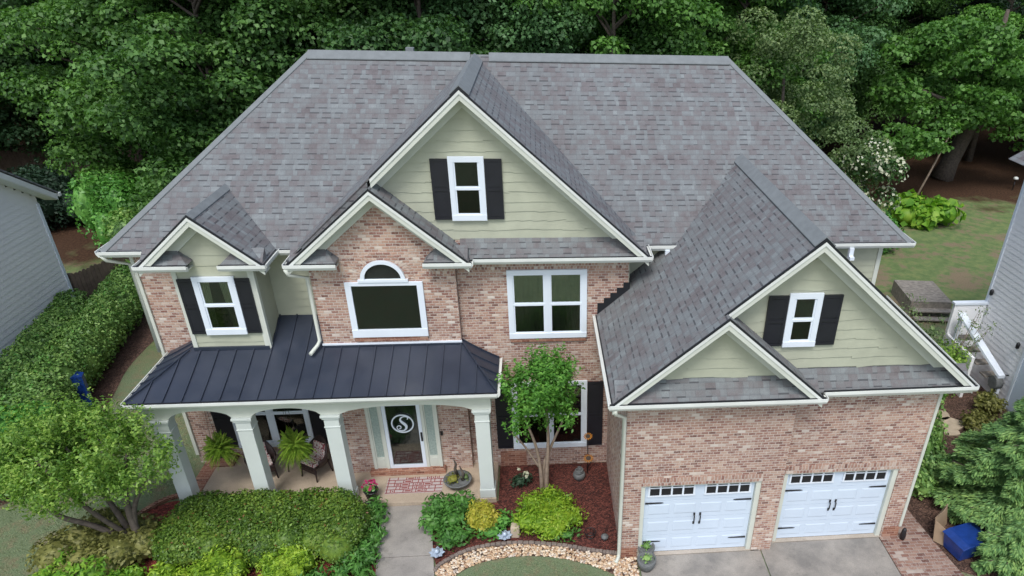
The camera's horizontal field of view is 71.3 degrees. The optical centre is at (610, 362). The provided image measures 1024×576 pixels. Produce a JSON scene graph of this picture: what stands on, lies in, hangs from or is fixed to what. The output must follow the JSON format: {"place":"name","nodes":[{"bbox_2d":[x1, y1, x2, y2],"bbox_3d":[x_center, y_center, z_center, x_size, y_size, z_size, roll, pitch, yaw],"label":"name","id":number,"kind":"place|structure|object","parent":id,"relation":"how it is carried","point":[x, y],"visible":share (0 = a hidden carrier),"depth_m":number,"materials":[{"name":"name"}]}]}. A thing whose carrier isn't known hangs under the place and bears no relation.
{"place":"outdoors","nodes":[
{"label":"outdoors","id":0,"kind":"place"},
{"bbox_2d":[0,409,595,575],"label":"lawn grass","id":1,"kind":"structure","parent":0,"point":[176,491],"depth_m":17.06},
{"bbox_2d":[0,36,1023,575],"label":"ground","id":2,"kind":"structure","parent":0,"point":[956,262],"depth_m":33.00,"materials":[{"name":"plant"}]},
{"bbox_2d":[0,55,45,156],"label":"elm tree","id":3,"kind":"object","parent":2,"relation":"on","point":[2,144],"visible":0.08,"depth_m":40.47,"materials":[{"name":"green plant"}]},
{"bbox_2d":[0,169,75,357],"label":"neighbor house","id":4,"kind":"structure","parent":2,"relation":"on","point":[34,279],"depth_m":22.36,"materials":[{"name":"grey"}]},
{"bbox_2d":[5,159,85,230],"bbox_3d":[-27.790,-7.776,34.066,5.463,3.342,5.546,-25,39,-37],"label":"shrub","id":5,"kind":"object","parent":2,"relation":"on","point":[56,210],"visible":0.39,"depth_m":33.53,"materials":[{"name":"green plant"}]},
{"bbox_2d":[0,0,125,167],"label":"elm tree","id":6,"kind":"object","parent":2,"relation":"on","point":[9,129],"visible":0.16,"depth_m":37.46,"materials":[{"name":"green plant"}]},
{"bbox_2d":[0,0,151,166],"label":"oak tree","id":7,"kind":"object","parent":2,"relation":"on","point":[22,60],"visible":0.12,"depth_m":35.53,"materials":[{"name":"green plant"}]},
{"bbox_2d":[0,311,153,505],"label":"side earth","id":8,"kind":"structure","parent":2,"relation":"on","point":[139,340],"depth_m":23.65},
{"bbox_2d":[0,398,69,500],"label":"shrub","id":9,"kind":"object","parent":8,"relation":"on","point":[18,415],"visible":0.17,"depth_m":18.07,"materials":[{"name":"green plant"}]},
{"bbox_2d":[0,259,144,415],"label":"long hedge","id":10,"kind":"object","parent":8,"relation":"on","point":[60,343],"visible":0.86,"depth_m":21.81,"materials":[{"name":"green plant"}]},
{"bbox_2d":[70,371,97,405],"bbox_3d":[-15.585,0.871,20.858,0.297,1.295,0.295,-11,33,-20],"label":"wheeled bin","id":11,"kind":"object","parent":8,"relation":"on","point":[82,387],"visible":0.59,"depth_m":20.67,"materials":[{"name":"blue plastic"}]},
{"bbox_2d":[67,257,129,299],"bbox_3d":[-18.542,-2.814,26.174,0.150,2.119,2.600,11,32,15],"label":"wood fence","id":12,"kind":"object","parent":8,"relation":"on","point":[90,278],"visible":0.36,"depth_m":25.35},
{"bbox_2d":[0,146,155,178],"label":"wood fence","id":13,"kind":"object","parent":2,"relation":"on","point":[8,156],"visible":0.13,"depth_m":39.56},
{"bbox_2d":[65,169,163,258],"bbox_3d":[-22.036,-6.774,31.857,3.517,4.041,3.900,16,33,23],"label":"shrub","id":14,"kind":"object","parent":2,"relation":"on","point":[94,201],"visible":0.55,"depth_m":30.54,"materials":[{"name":"green plant"}]},
{"bbox_2d":[0,0,233,187],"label":"oak tree","id":15,"kind":"object","parent":2,"relation":"on","point":[72,105],"visible":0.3,"depth_m":29.99,"materials":[{"name":"green plant"}]},
{"bbox_2d":[91,149,145,180],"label":"shrub","id":16,"kind":"object","parent":2,"relation":"on","point":[127,157],"visible":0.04,"depth_m":34.81,"materials":[{"name":"green plant"}]},
{"bbox_2d":[100,199,150,240],"bbox_3d":[-18.868,-5.324,29.941,3.729,3.696,3.997,17,34,25],"label":"shrub","id":17,"kind":"object","parent":2,"relation":"on","point":[115,228],"visible":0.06,"depth_m":28.74,"materials":[{"name":"green plant"}]},
{"bbox_2d":[137,493,178,514],"bbox_3d":[-11.422,3.616,17.584,0.255,0.090,1.342,20,35,29],"label":"brick edging","id":18,"kind":"object","parent":2,"relation":"on","point":[151,506],"visible":0.62,"depth_m":17.71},
{"bbox_2d":[43,0,336,216],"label":"oak tree","id":19,"kind":"object","parent":2,"relation":"on","point":[162,125],"visible":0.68,"depth_m":27.19,"materials":[{"name":"green plant"}]},
{"bbox_2d":[40,501,378,575],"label":"mulch border","id":20,"kind":"object","parent":2,"relation":"on","point":[163,509],"visible":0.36,"depth_m":16.18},
{"bbox_2d":[28,547,116,575],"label":"golden shrub","id":21,"kind":"object","parent":20,"relation":"on","point":[91,571],"visible":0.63,"depth_m":15.01,"materials":[{"name":"green plant"}]},
{"bbox_2d":[0,387,182,533],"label":"crape myrtle tree","id":22,"kind":"object","parent":20,"relation":"on","point":[44,455],"visible":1,"depth_m":14.60,"materials":[{"name":"green plant"}]},
{"bbox_2d":[24,506,165,575],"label":"bronze shrub","id":23,"kind":"object","parent":20,"relation":"on","point":[123,550],"visible":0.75,"depth_m":15.56,"materials":[{"name":"green plant"}]},
{"bbox_2d":[107,563,147,575],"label":"golden shrub","id":24,"kind":"object","parent":20,"relation":"on","point":[135,571],"visible":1,"depth_m":15.32,"materials":[{"name":"green plant"}]},
{"bbox_2d":[147,560,191,575],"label":"golden shrub","id":25,"kind":"object","parent":20,"relation":"on","point":[163,569],"visible":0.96,"depth_m":15.34,"materials":[{"name":"green plant"}]},
{"bbox_2d":[186,543,250,575],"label":"golden shrub","id":26,"kind":"object","parent":20,"relation":"on","point":[223,562],"visible":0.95,"depth_m":15.35,"materials":[{"name":"green plant"}]},
{"bbox_2d":[146,486,375,569],"bbox_3d":[-8.126,3.872,16.540,5.060,1.085,2.432,-2,31,-6],"label":"front hedge","id":27,"kind":"object","parent":20,"relation":"on","point":[330,526],"visible":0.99,"depth_m":16.10,"materials":[{"name":"green plant"}]},
{"bbox_2d":[254,540,319,575],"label":"golden shrub","id":28,"kind":"object","parent":20,"relation":"on","point":[292,560],"visible":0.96,"depth_m":15.54,"materials":[{"name":"green plant"}]},
{"bbox_2d":[297,494,390,575],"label":"liriope border","id":29,"kind":"object","parent":20,"relation":"on","point":[364,554],"visible":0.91,"depth_m":16.03,"materials":[{"name":"green plant"}]},
{"bbox_2d":[170,0,384,137],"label":"oak tree","id":30,"kind":"object","parent":2,"relation":"on","point":[298,49],"visible":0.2,"depth_m":28.57,"materials":[{"name":"green plant"}]},
{"bbox_2d":[375,556,433,575],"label":"walkway","id":31,"kind":"structure","parent":2,"relation":"on","point":[412,566],"depth_m":16.13,"materials":[{"name":"concrete"}]},
{"bbox_2d":[377,505,432,557],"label":"walkway","id":32,"kind":"structure","parent":2,"relation":"on","point":[405,536],"depth_m":16.98,"materials":[{"name":"concrete"}]},
{"bbox_2d":[307,0,509,51],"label":"oak tree","id":33,"kind":"object","parent":2,"relation":"on","point":[388,8],"visible":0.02,"depth_m":29.66,"materials":[{"name":"green plant"}]},
{"bbox_2d":[314,0,535,54],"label":"oak tree","id":34,"kind":"object","parent":2,"relation":"on","point":[362,34],"visible":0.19,"depth_m":27.36,"materials":[{"name":"green plant"}]},
{"bbox_2d":[432,462,617,563],"bbox_3d":[-2.273,3.747,17.895,4.700,0.001,3.600,-2,31,-6],"label":"mulch bed","id":35,"kind":"object","parent":2,"relation":"on","point":[591,491],"visible":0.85,"depth_m":18.26,"materials":[{"name":"wood"}]},
{"bbox_2d":[418,489,477,551],"bbox_3d":[-3.949,3.807,17.151,1.466,0.759,1.874,-2,31,-6],"label":"green shrub","id":36,"kind":"object","parent":35,"relation":"on","point":[453,518],"visible":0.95,"depth_m":17.00,"materials":[{"name":"green plant"}]},
{"bbox_2d":[465,499,500,533],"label":"amber shrub","id":37,"kind":"object","parent":35,"relation":"on","point":[483,514],"visible":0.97,"depth_m":16.97,"materials":[{"name":"yellow plant"}]},
{"bbox_2d":[477,508,513,541],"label":"green shrub","id":38,"kind":"object","parent":35,"relation":"on","point":[504,520],"visible":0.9,"depth_m":17.01,"materials":[{"name":"green plant"}]},
{"bbox_2d":[510,522,519,537],"bbox_3d":[-2.296,4.051,17.040,0.211,0.340,0.210,1,30,-1],"label":"sandstone block","id":39,"kind":"object","parent":35,"relation":"on","point":[514,527],"depth_m":16.95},
{"bbox_2d":[509,467,532,488],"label":"flowering plant","id":40,"kind":"object","parent":35,"relation":"on","point":[519,480],"visible":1,"depth_m":18.58,"materials":[{"name":"green plant"}]},
{"bbox_2d":[495,338,585,490],"bbox_3d":[-1.636,1.557,17.281,2.007,4.461,1.886,-21,37,-33],"label":"shade tree","id":41,"kind":"object","parent":35,"relation":"on","point":[548,394],"visible":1,"depth_m":16.59,"materials":[{"name":"green plant"}]},
{"bbox_2d":[510,483,588,540],"bbox_3d":[-1.494,3.713,17.429,1.970,0.817,1.766,-2,31,-6],"label":"lime shrub","id":42,"kind":"object","parent":35,"relation":"on","point":[548,513],"visible":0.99,"depth_m":17.11,"materials":[{"name":"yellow plant"}]},
{"bbox_2d":[549,524,583,542],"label":"green shrub","id":43,"kind":"object","parent":35,"relation":"on","point":[568,534],"visible":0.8,"depth_m":16.94,"materials":[{"name":"green plant"}]},
{"bbox_2d":[573,466,584,480],"bbox_3d":[-0.840,2.979,18.948,0.340,0.333,0.340,-2,31,-6],"label":"hose pot","id":44,"kind":"object","parent":35,"relation":"on","point":[578,473],"visible":1,"depth_m":18.86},
{"bbox_2d":[433,540,616,571],"bbox_3d":[-1.972,4.455,16.652,4.289,0.075,0.737,-3,31,-8],"label":"stone edging","id":45,"kind":"object","parent":2,"relation":"on","point":[499,543],"visible":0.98,"depth_m":16.74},
{"bbox_2d":[423,0,627,53],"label":"elm tree","id":46,"kind":"object","parent":2,"relation":"on","point":[534,24],"visible":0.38,"depth_m":29.04,"materials":[{"name":"green plant"}]},
{"bbox_2d":[95,47,979,563],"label":"brick house","id":47,"kind":"structure","parent":2,"relation":"on","point":[347,255],"depth_m":16.38,"materials":[{"name":"brown"}]},
{"bbox_2d":[190,276,247,334],"bbox_3d":[-8.860,-1.284,15.994,0.900,1.440,0.070,-2,31,-6],"label":"window","id":48,"kind":"structure","parent":47,"relation":"in","point":[217,297],"depth_m":15.98,"materials":[{"name":"white plastic"}]},
{"bbox_2d":[200,411,240,470],"bbox_3d":[-9.644,1.534,17.069,0.922,2.287,0.944,-2,31,-6],"label":"fern basket","id":49,"kind":"object","parent":47,"relation":"hanging from","point":[218,446],"visible":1,"depth_m":17.30,"materials":[{"name":"green plant"}]},
{"bbox_2d":[244,439,278,477],"bbox_3d":[-9.110,2.521,18.357,0.760,1.023,0.668,-17,35,-29],"label":"wicker chair","id":50,"kind":"object","parent":47,"relation":"on","point":[270,452],"visible":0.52,"depth_m":18.45,"materials":[{"name":"wicker"}]},
{"bbox_2d":[232,408,313,447],"bbox_3d":[-9.006,1.372,18.627,1.980,2.070,0.070,-2,31,-6],"label":"window","id":51,"kind":"structure","parent":47,"relation":"in","point":[270,422],"depth_m":18.83,"materials":[{"name":"white plastic"}]},
{"bbox_2d":[276,408,319,470],"bbox_3d":[-7.869,1.510,17.249,0.981,2.336,0.975,-2,31,-6],"label":"fern basket","id":52,"kind":"object","parent":47,"relation":"hanging from","point":[292,444],"visible":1,"depth_m":17.47,"materials":[{"name":"green plant"}]},
{"bbox_2d":[299,435,333,482],"bbox_3d":[-7.741,2.483,18.491,0.760,1.023,0.668,15,33,22],"label":"wicker chair","id":53,"kind":"object","parent":47,"relation":"on","point":[319,445],"visible":0.94,"depth_m":18.43,"materials":[{"name":"wicker"}]},
{"bbox_2d":[361,479,378,500],"bbox_3d":[-6.053,3.201,17.798,0.409,0.568,0.398,17,34,25],"label":"flower pot","id":54,"kind":"object","parent":47,"relation":"on","point":[371,489],"visible":0.95,"depth_m":17.71,"materials":[{"name":"black metal"}]},
{"bbox_2d":[357,260,407,282],"bbox_3d":[-5.186,-2.072,15.974,1.120,0.520,0.078,-2,31,-6],"label":"arched window","id":55,"kind":"structure","parent":47,"relation":"in","point":[378,271],"depth_m":16.02,"materials":[{"name":"white plastic"}]},
{"bbox_2d":[344,281,428,337],"bbox_3d":[-5.211,-1.237,16.468,1.750,1.410,0.070,-2,31,-6],"label":"window","id":56,"kind":"structure","parent":47,"relation":"in","point":[390,309],"depth_m":16.48,"materials":[{"name":"white plastic"}]},
{"bbox_2d":[380,405,426,467],"bbox_3d":[-5.342,1.904,18.273,0.950,2.060,0.122,-2,31,-6],"label":"front door","id":57,"kind":"structure","parent":47,"relation":"in","point":[405,450],"depth_m":18.35,"materials":[{"name":"white glass"}]},
{"bbox_2d":[391,412,413,432],"bbox_3d":[-5.323,1.523,18.024,0.570,0.661,0.019,-2,31,-6],"label":"monogram sign","id":58,"kind":"object","parent":57,"relation":"attached to","point":[403,423],"visible":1,"depth_m":18.05,"materials":[{"name":"white plastic"}]},
{"bbox_2d":[384,476,443,493],"bbox_3d":[-5.109,3.190,18.409,1.450,0.013,0.645,-2,31,-6],"label":"door mat","id":59,"kind":"object","parent":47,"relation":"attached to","point":[427,484],"depth_m":18.39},
{"bbox_2d":[443,459,471,489],"bbox_3d":[-3.971,2.870,18.255,0.740,0.784,0.732,-2,31,-6],"label":"planter bowl","id":60,"kind":"object","parent":47,"relation":"on","point":[455,479],"visible":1,"depth_m":18.27,"materials":[{"name":"grey stone"}]},
{"bbox_2d":[447,156,486,220],"bbox_3d":[-3.134,-3.812,15.477,0.770,1.420,0.070,-2,31,-6],"label":"window","id":61,"kind":"structure","parent":47,"relation":"in","point":[466,174],"depth_m":15.46,"materials":[{"name":"white plastic"}]},
{"bbox_2d":[506,269,586,338],"bbox_3d":[-1.516,-1.405,17.022,1.900,1.810,0.070,-2,31,-6],"label":"window","id":62,"kind":"structure","parent":47,"relation":"in","point":[543,303],"depth_m":17.01,"materials":[{"name":"white plastic"}]},
{"bbox_2d":[511,380,586,448],"bbox_3d":[-1.605,1.393,18.663,1.970,2.100,0.070,-2,31,-6],"label":"window","id":63,"kind":"structure","parent":47,"relation":"in","point":[575,438],"depth_m":18.95,"materials":[{"name":"white plastic"}]},
{"bbox_2d":[637,481,761,554],"bbox_3d":[2.011,3.560,16.294,2.736,2.128,0.140,-2,31,-6],"label":"garage door","id":64,"kind":"structure","parent":47,"relation":"in","point":[715,515],"depth_m":16.29,"materials":[{"name":"white plastic"}]},
{"bbox_2d":[781,292,824,346],"bbox_3d":[3.823,-0.843,14.015,0.680,1.180,0.070,-2,31,-6],"label":"window","id":65,"kind":"structure","parent":47,"relation":"in","point":[804,309],"depth_m":14.00,"materials":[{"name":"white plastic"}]},
{"bbox_2d":[772,469,898,540],"bbox_3d":[5.303,3.359,16.804,2.736,2.128,0.140,-2,31,-6],"label":"garage door","id":66,"kind":"structure","parent":47,"relation":"in","point":[843,502],"depth_m":16.81,"materials":[{"name":"white plastic"}]},
{"bbox_2d":[435,543,639,575],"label":"river stones","id":67,"kind":"object","parent":2,"relation":"on","point":[625,564],"visible":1,"depth_m":16.50,"materials":[{"name":"stone"}]},
{"bbox_2d":[470,17,616,53],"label":"elm tree","id":68,"kind":"object","parent":2,"relation":"on","point":[580,50],"visible":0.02,"depth_m":40.76,"materials":[{"name":"green plant"}]},
{"bbox_2d":[512,0,723,55],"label":"sweetgum tree","id":69,"kind":"object","parent":2,"relation":"on","point":[613,43],"visible":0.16,"depth_m":28.00,"materials":[{"name":"green plant"}]},
{"bbox_2d":[582,0,795,92],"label":"oak tree","id":70,"kind":"object","parent":2,"relation":"on","point":[719,45],"visible":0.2,"depth_m":31.03,"materials":[{"name":"green plant"}]},
{"bbox_2d":[637,547,758,555],"bbox_3d":[2.078,4.466,16.895,2.940,0.050,0.300,-2,31,-6],"label":"driveway apron","id":71,"kind":"object","parent":2,"relation":"on","point":[697,551],"visible":0.36,"depth_m":16.80,"materials":[{"name":"concrete"}]},
{"bbox_2d":[638,541,654,552],"bbox_3d":[0.843,4.368,16.543,0.400,0.412,0.396,-2,31,-6],"label":"garden pot","id":72,"kind":"object","parent":71,"relation":"on","point":[646,546],"visible":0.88,"depth_m":16.47,"materials":[{"name":"stone"}]},
{"bbox_2d":[696,0,844,127],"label":"oak tree","id":73,"kind":"object","parent":2,"relation":"on","point":[738,6],"visible":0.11,"depth_m":36.54,"materials":[{"name":"green plant"}]},
{"bbox_2d":[698,0,912,138],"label":"elm tree","id":74,"kind":"object","parent":2,"relation":"on","point":[877,37],"visible":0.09,"depth_m":39.99,"materials":[{"name":"green plant"}]},
{"bbox_2d":[726,5,897,191],"bbox_3d":[8.968,-10.947,33.177,8.944,10.600,6.310,9,31,12],"label":"feathery tree","id":75,"kind":"object","parent":2,"relation":"on","point":[807,31],"visible":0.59,"depth_m":31.05,"materials":[{"name":"green plant"}]},
{"bbox_2d":[771,533,880,542],"bbox_3d":[5.345,4.270,17.395,2.970,0.050,0.290,-2,31,-6],"label":"driveway apron","id":76,"kind":"object","parent":2,"relation":"on","point":[828,537],"visible":0.36,"depth_m":17.29,"materials":[{"name":"concrete"}]},
{"bbox_2d":[773,0,913,143],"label":"oak tree","id":77,"kind":"object","parent":2,"relation":"on","point":[860,85],"visible":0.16,"depth_m":44.30,"materials":[{"name":"green plant"}]},
{"bbox_2d":[832,137,909,216],"bbox_3d":[11.394,-7.536,32.428,3.702,5.542,2.993,-2,31,-6],"label":"flowering shrub","id":78,"kind":"object","parent":2,"relation":"on","point":[886,169],"visible":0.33,"depth_m":31.17,"materials":[{"name":"green plant"}]},
{"bbox_2d":[817,0,966,144],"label":"oak tree","id":79,"kind":"object","parent":2,"relation":"on","point":[921,8],"visible":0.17,"depth_m":49.02,"materials":[{"name":"green plant"}]},
{"bbox_2d":[880,207,905,253],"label":"shrub","id":80,"kind":"object","parent":2,"relation":"on","point":[894,222],"visible":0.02,"depth_m":33.92,"materials":[{"name":"green plant"}]},
{"bbox_2d":[837,1,966,125],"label":"oak tree","id":81,"kind":"object","parent":2,"relation":"on","point":[912,25],"visible":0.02,"depth_m":51.45,"materials":[{"name":"green plant"}]},
{"bbox_2d":[887,188,966,231],"bbox_3d":[16.752,-8.239,38.090,4.123,1.917,3.622,-2,31,-6],"label":"fig bush","id":82,"kind":"object","parent":2,"relation":"on","point":[914,209],"visible":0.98,"depth_m":37.04,"materials":[{"name":"green plant"}]},
{"bbox_2d":[917,112,963,194],"bbox_3d":[18.609,-11.588,40.114,2.188,5.125,1.324,-2,31,-6],"label":"leaning sapling","id":83,"kind":"object","parent":2,"relation":"on","point":[947,117],"visible":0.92,"depth_m":39.24,"materials":[{"name":"green plant"}]},
{"bbox_2d":[865,9,1023,181],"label":"redbud tree","id":84,"kind":"object","parent":2,"relation":"on","point":[998,95],"visible":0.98,"depth_m":39.33,"materials":[{"name":"green plant"}]},
{"bbox_2d":[871,0,1023,130],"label":"oak tree","id":85,"kind":"object","parent":2,"relation":"on","point":[975,2],"visible":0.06,"depth_m":51.35,"materials":[{"name":"green plant"}]},
{"bbox_2d":[907,375,1007,575],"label":"side bed","id":86,"kind":"object","parent":2,"relation":"on","point":[925,512],"visible":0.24,"depth_m":18.46,"materials":[{"name":"soil"}]},
{"bbox_2d":[899,293,931,332],"bbox_3d":[10.140,-0.967,23.898,1.073,2.734,1.685,2,30,0],"label":"sapling","id":87,"kind":"object","parent":86,"relation":"on","point":[909,315],"visible":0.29,"depth_m":23.71,"materials":[{"name":"green plant"}]},
{"bbox_2d":[911,462,939,500],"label":"shrub","id":88,"kind":"object","parent":86,"relation":"on","point":[924,485],"visible":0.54,"depth_m":18.37,"materials":[{"name":"green plant"}]},
{"bbox_2d":[921,418,948,466],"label":"shrub","id":89,"kind":"object","parent":86,"relation":"on","point":[936,438],"visible":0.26,"depth_m":19.05,"materials":[{"name":"green plant"}]},
{"bbox_2d":[933,504,947,545],"bbox_3d":[8.349,3.885,17.248,0.586,0.920,0.845,27,39,36],"label":"cardboard box","id":90,"kind":"object","parent":86,"relation":"on","point":[940,523],"visible":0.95,"depth_m":17.21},
{"bbox_2d":[920,446,965,487],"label":"shrub","id":91,"kind":"object","parent":86,"relation":"on","point":[933,461],"visible":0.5,"depth_m":19.00,"materials":[{"name":"green plant"}]},
{"bbox_2d":[940,417,965,430],"bbox_3d":[10.475,1.876,21.677,0.804,0.060,0.644,20,35,28],"label":"stepping stone","id":92,"kind":"object","parent":86,"relation":"on","point":[953,423],"visible":0.52,"depth_m":21.63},
{"bbox_2d":[937,337,971,397],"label":"shrub","id":93,"kind":"object","parent":86,"relation":"on","point":[956,358],"visible":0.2,"depth_m":22.61,"materials":[{"name":"green plant"}]},
{"bbox_2d":[943,522,984,560],"bbox_3d":[8.563,4.319,16.936,0.960,0.500,0.700,-9,32,-18],"label":"storage tote","id":94,"kind":"object","parent":86,"relation":"on","point":[961,542],"visible":0.7,"depth_m":16.77,"materials":[{"name":"blue plastic"}]},
{"bbox_2d":[936,306,1001,356],"bbox_3d":[11.366,-0.547,22.863,1.850,3.123,1.016,13,32,19],"label":"sapling","id":95,"kind":"object","parent":86,"relation":"on","point":[980,338],"visible":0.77,"depth_m":22.54,"materials":[{"name":"green plant"}]},
{"bbox_2d":[941,300,1004,396],"bbox_3d":[12.075,-0.358,23.022,1.460,2.660,2.210,-2,31,-6],"label":"deck stair","id":96,"kind":"object","parent":86,"relation":"on","point":[968,307],"visible":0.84,"depth_m":23.15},
{"bbox_2d":[928,401,1023,560],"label":"cypress tree","id":97,"kind":"object","parent":86,"relation":"on","point":[992,469],"visible":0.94,"depth_m":17.34,"materials":[{"name":"green plant"}]},
{"bbox_2d":[959,409,997,431],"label":"shrub","id":98,"kind":"object","parent":86,"relation":"on","point":[972,420],"visible":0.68,"depth_m":21.21,"materials":[{"name":"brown plant"}]},
{"bbox_2d":[972,388,1008,418],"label":"shrub","id":99,"kind":"object","parent":86,"relation":"on","point":[990,402],"visible":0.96,"depth_m":21.93,"materials":[{"name":"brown plant"}]},
{"bbox_2d":[970,517,1023,575],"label":"cypress tree","id":100,"kind":"object","parent":86,"relation":"on","point":[999,557],"visible":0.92,"depth_m":16.16,"materials":[{"name":"green plant"}]},
{"bbox_2d":[988,374,1008,393],"bbox_3d":[12.399,0.804,22.631,0.423,1.068,0.440,-2,31,-6],"label":"hose reel","id":101,"kind":"object","parent":86,"relation":"on","point":[994,382],"visible":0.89,"depth_m":22.38,"materials":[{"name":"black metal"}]},
{"bbox_2d":[919,0,1023,161],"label":"sweetgum tree","id":102,"kind":"object","parent":2,"relation":"on","point":[995,12],"visible":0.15,"depth_m":45.43,"materials":[{"name":"green plant"}]},
{"bbox_2d":[970,150,1023,411],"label":"neighbor house","id":103,"kind":"structure","parent":2,"relation":"on","point":[1005,312],"depth_m":22.20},
{"bbox_2d":[1003,351,1023,411],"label":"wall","id":104,"kind":"structure","parent":103,"relation":"in","point":[1016,391],"depth_m":21.86,"materials":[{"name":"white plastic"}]},
{"bbox_2d":[641,550,769,575],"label":"driveway","id":105,"kind":"structure","parent":0,"point":[744,563],"depth_m":16.43,"materials":[{"name":"concrete"}]},
{"bbox_2d":[637,551,655,572],"bbox_3d":[0.833,4.577,16.198,0.440,0.401,0.436,-2,31,-6],"label":"garden pot","id":106,"kind":"object","parent":105,"relation":"on","point":[646,560],"visible":1,"depth_m":16.11,"materials":[{"name":"stone"}]},
{"bbox_2d":[761,537,900,575],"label":"driveway","id":107,"kind":"structure","parent":0,"point":[858,557],"depth_m":16.70,"materials":[{"name":"concrete"}]},
{"bbox_2d":[879,509,963,575],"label":"paver path","id":108,"kind":"structure","parent":0,"point":[917,551],"depth_m":16.91,"materials":[{"name":"brick"}]},
{"bbox_2d":[891,280,951,321],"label":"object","id":109,"kind":"structure","parent":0,"point":[938,302],"depth_m":28.45,"materials":[{"name":"grey wood"}]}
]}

